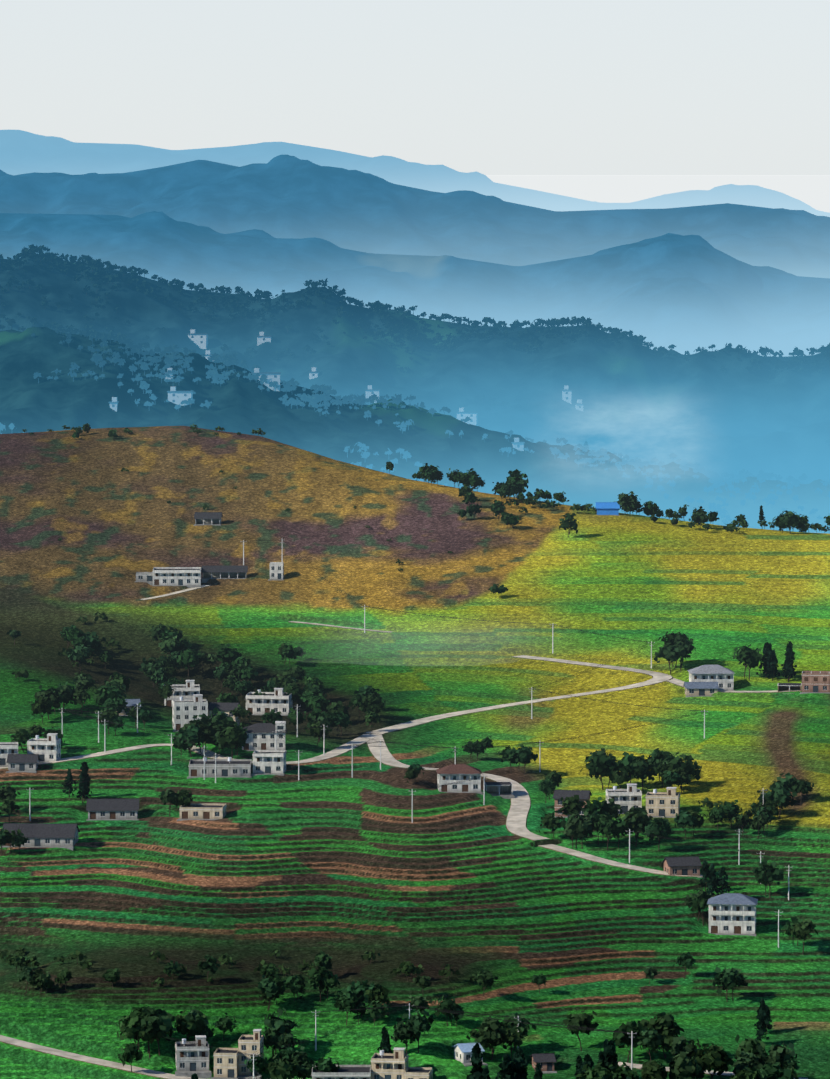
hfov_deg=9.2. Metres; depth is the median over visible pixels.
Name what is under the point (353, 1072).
house
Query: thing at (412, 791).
utility pole
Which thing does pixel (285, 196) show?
ridge
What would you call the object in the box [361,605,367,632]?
utility pole
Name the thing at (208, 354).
farmhouse
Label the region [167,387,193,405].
farmhouse
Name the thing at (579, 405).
farmhouse
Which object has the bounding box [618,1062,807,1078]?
road
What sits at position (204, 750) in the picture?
utility pole
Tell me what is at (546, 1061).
house
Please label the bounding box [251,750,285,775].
house
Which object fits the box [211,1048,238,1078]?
house
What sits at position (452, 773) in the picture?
house
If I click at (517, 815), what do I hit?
road
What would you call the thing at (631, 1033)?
utility pole
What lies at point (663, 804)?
house
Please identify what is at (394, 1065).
house
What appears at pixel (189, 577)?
house
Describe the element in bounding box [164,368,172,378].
farmhouse
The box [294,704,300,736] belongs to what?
utility pole
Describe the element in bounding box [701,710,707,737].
utility pole
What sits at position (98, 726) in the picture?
utility pole
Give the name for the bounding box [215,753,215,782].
utility pole
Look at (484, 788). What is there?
utility pole
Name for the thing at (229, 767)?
house
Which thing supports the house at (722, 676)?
on the hillside terrain
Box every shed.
[194,512,222,525]
[202,565,247,582]
[596,502,619,515]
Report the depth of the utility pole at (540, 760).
1255.48 m
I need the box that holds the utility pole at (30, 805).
[26,788,33,820]
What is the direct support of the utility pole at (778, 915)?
on the hillside terrain
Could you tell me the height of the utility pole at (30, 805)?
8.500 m
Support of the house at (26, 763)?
on the hillside terrain
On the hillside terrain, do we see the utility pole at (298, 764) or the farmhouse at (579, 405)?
the utility pole at (298, 764)
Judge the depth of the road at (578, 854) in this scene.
1160.85 m
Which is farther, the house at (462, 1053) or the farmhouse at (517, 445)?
the farmhouse at (517, 445)
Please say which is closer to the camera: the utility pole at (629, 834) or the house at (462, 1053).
the house at (462, 1053)
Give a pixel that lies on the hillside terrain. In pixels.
(338, 864)
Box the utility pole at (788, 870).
[786,865,792,899]
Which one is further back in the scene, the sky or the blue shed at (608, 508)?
the sky
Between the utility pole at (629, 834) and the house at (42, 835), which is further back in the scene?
the house at (42, 835)
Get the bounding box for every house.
[0,742,17,766]
[0,823,79,850]
[6,754,39,772]
[27,733,60,762]
[86,798,139,820]
[119,699,140,715]
[152,567,201,587]
[164,680,199,706]
[172,694,207,731]
[175,1035,211,1077]
[177,803,225,820]
[187,757,251,778]
[208,702,240,724]
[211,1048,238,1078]
[237,1029,263,1078]
[242,721,286,751]
[245,688,292,715]
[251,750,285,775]
[268,562,283,580]
[311,1065,370,1078]
[371,1047,408,1078]
[404,1067,432,1078]
[436,764,482,794]
[452,1042,487,1066]
[530,1053,556,1073]
[553,790,591,817]
[605,784,641,813]
[645,787,679,817]
[662,856,702,877]
[687,665,734,690]
[707,893,757,935]
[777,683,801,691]
[800,671,829,693]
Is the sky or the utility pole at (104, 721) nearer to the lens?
the utility pole at (104, 721)
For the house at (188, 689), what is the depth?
1325.22 m
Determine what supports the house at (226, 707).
on the hillside terrain
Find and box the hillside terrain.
[0,426,829,1078]
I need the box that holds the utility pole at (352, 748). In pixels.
[349,744,355,777]
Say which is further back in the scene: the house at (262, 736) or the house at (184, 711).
the house at (184, 711)
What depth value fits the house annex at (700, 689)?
1325.84 m
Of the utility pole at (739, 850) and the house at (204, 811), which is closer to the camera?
the utility pole at (739, 850)
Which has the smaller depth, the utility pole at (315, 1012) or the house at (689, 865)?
the utility pole at (315, 1012)
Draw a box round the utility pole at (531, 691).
[530,687,533,718]
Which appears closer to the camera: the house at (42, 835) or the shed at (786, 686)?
the house at (42, 835)
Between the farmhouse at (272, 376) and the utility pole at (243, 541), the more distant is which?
the farmhouse at (272, 376)
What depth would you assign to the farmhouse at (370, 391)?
2838.18 m
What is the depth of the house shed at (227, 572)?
1461.73 m
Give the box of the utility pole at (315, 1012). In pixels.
[312,1010,318,1050]
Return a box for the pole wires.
[0,540,791,1055]
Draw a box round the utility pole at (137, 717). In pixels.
[137,704,140,732]
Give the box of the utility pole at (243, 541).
[240,540,246,564]
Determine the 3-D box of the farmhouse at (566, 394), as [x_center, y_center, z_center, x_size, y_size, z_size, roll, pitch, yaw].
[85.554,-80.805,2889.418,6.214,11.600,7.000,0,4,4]
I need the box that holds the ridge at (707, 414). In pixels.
[0,253,829,483]
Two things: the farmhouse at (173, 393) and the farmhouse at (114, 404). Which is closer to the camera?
the farmhouse at (114, 404)
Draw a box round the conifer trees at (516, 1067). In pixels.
[62,505,796,1078]
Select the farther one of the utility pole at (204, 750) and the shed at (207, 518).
the shed at (207, 518)
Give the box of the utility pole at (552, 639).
[551,627,554,653]
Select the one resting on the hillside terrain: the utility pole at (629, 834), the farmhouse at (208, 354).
the utility pole at (629, 834)
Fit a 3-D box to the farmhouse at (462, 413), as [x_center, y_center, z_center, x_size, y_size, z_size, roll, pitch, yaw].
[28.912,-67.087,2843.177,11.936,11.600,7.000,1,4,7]
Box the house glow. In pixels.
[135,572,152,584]
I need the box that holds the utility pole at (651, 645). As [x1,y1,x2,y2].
[648,641,654,667]
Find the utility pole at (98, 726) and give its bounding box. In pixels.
[95,711,98,742]
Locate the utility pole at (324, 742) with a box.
[322,726,327,754]
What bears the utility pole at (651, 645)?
on the hillside terrain
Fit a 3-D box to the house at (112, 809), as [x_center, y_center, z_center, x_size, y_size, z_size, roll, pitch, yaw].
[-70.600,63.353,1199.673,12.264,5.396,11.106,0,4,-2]
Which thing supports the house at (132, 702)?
on the hillside terrain
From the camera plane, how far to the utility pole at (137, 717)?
1275.87 m
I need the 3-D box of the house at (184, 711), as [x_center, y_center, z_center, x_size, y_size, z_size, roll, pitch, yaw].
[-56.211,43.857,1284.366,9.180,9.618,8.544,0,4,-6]
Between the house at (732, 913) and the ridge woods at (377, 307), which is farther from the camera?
the ridge woods at (377, 307)
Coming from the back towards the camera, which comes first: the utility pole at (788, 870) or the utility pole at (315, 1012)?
the utility pole at (788, 870)
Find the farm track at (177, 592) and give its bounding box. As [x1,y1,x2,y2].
[138,585,210,599]
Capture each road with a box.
[0,734,378,768]
[0,1035,203,1078]
[363,655,672,734]
[364,734,548,840]
[538,844,702,876]
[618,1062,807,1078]
[666,678,801,692]
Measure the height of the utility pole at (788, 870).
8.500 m
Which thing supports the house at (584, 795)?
on the hillside terrain
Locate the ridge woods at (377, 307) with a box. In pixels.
[0,244,829,526]
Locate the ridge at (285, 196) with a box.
[0,155,829,277]
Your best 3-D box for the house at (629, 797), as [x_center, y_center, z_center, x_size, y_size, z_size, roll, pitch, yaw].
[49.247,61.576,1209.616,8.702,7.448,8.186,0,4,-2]
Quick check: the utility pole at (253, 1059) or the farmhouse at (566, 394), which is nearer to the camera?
the utility pole at (253, 1059)
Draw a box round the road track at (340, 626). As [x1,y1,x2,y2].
[289,621,391,632]
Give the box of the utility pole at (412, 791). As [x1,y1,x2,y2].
[410,789,415,822]
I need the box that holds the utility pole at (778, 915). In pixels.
[776,910,782,947]
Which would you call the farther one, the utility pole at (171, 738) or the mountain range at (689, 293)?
the mountain range at (689, 293)
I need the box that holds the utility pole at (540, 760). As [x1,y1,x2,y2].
[538,742,543,771]
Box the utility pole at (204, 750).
[201,745,206,779]
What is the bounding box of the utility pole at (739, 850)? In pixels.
[738,829,739,864]
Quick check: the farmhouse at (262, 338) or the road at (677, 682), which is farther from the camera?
the farmhouse at (262, 338)
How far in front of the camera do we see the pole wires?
1202.15 m
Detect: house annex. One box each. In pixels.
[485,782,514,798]
[683,682,718,696]
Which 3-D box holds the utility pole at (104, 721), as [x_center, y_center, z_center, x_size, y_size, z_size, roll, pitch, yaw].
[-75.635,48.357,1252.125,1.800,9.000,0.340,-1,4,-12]
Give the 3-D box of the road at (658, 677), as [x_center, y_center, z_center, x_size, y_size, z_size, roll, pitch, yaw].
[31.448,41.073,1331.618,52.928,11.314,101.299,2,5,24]
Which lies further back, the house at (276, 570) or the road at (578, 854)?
the house at (276, 570)
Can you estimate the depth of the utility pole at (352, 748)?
1234.11 m
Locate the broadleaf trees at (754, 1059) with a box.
[0,423,829,1078]
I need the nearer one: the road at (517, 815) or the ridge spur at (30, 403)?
the road at (517, 815)
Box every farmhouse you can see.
[108,397,118,411]
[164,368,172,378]
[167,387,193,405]
[187,329,208,348]
[205,350,212,360]
[251,368,280,390]
[256,332,271,345]
[309,367,319,378]
[365,385,379,402]
[456,408,477,425]
[511,438,524,450]
[561,385,572,403]
[574,399,583,411]
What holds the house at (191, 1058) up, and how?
on the hillside terrain
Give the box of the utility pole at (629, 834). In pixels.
[627,829,631,862]
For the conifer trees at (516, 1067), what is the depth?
1041.06 m
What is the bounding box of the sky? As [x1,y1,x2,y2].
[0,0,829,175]
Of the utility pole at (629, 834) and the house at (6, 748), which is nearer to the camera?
the utility pole at (629, 834)
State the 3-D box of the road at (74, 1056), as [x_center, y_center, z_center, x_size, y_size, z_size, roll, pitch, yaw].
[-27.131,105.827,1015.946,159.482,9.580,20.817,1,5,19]
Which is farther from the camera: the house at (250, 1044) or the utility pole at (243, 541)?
the utility pole at (243, 541)
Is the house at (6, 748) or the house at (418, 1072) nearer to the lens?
the house at (418, 1072)
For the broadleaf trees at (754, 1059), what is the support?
on the hillside terrain
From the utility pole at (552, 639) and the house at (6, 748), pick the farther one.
the utility pole at (552, 639)
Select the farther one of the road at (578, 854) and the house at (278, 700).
the house at (278, 700)
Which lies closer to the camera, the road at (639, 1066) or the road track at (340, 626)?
the road at (639, 1066)
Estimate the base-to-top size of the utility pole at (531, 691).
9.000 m
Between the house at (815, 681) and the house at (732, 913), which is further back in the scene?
the house at (815, 681)
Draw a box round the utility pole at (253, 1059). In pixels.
[249,1054,256,1078]
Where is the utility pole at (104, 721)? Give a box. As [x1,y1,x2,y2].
[101,719,108,751]
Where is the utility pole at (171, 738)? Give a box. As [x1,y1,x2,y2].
[168,733,174,764]
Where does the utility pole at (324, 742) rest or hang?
on the hillside terrain
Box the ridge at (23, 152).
[0,130,829,216]
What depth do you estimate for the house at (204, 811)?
1190.94 m
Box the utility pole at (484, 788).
[480,774,487,804]
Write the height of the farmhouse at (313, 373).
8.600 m
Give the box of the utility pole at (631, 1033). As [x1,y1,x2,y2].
[627,1031,636,1069]
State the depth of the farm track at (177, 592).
1442.19 m
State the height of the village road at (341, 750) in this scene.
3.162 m
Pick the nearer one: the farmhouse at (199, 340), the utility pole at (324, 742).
the utility pole at (324, 742)
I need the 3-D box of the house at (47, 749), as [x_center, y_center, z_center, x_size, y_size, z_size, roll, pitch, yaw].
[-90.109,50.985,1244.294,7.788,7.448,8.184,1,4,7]
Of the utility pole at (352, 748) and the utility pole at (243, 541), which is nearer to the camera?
the utility pole at (352, 748)
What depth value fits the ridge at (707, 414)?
2907.91 m
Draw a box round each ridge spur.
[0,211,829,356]
[0,327,829,533]
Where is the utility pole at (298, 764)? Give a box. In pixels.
[295,750,298,779]
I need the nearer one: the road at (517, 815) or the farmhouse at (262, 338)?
the road at (517, 815)
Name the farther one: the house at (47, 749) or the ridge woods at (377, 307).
the ridge woods at (377, 307)

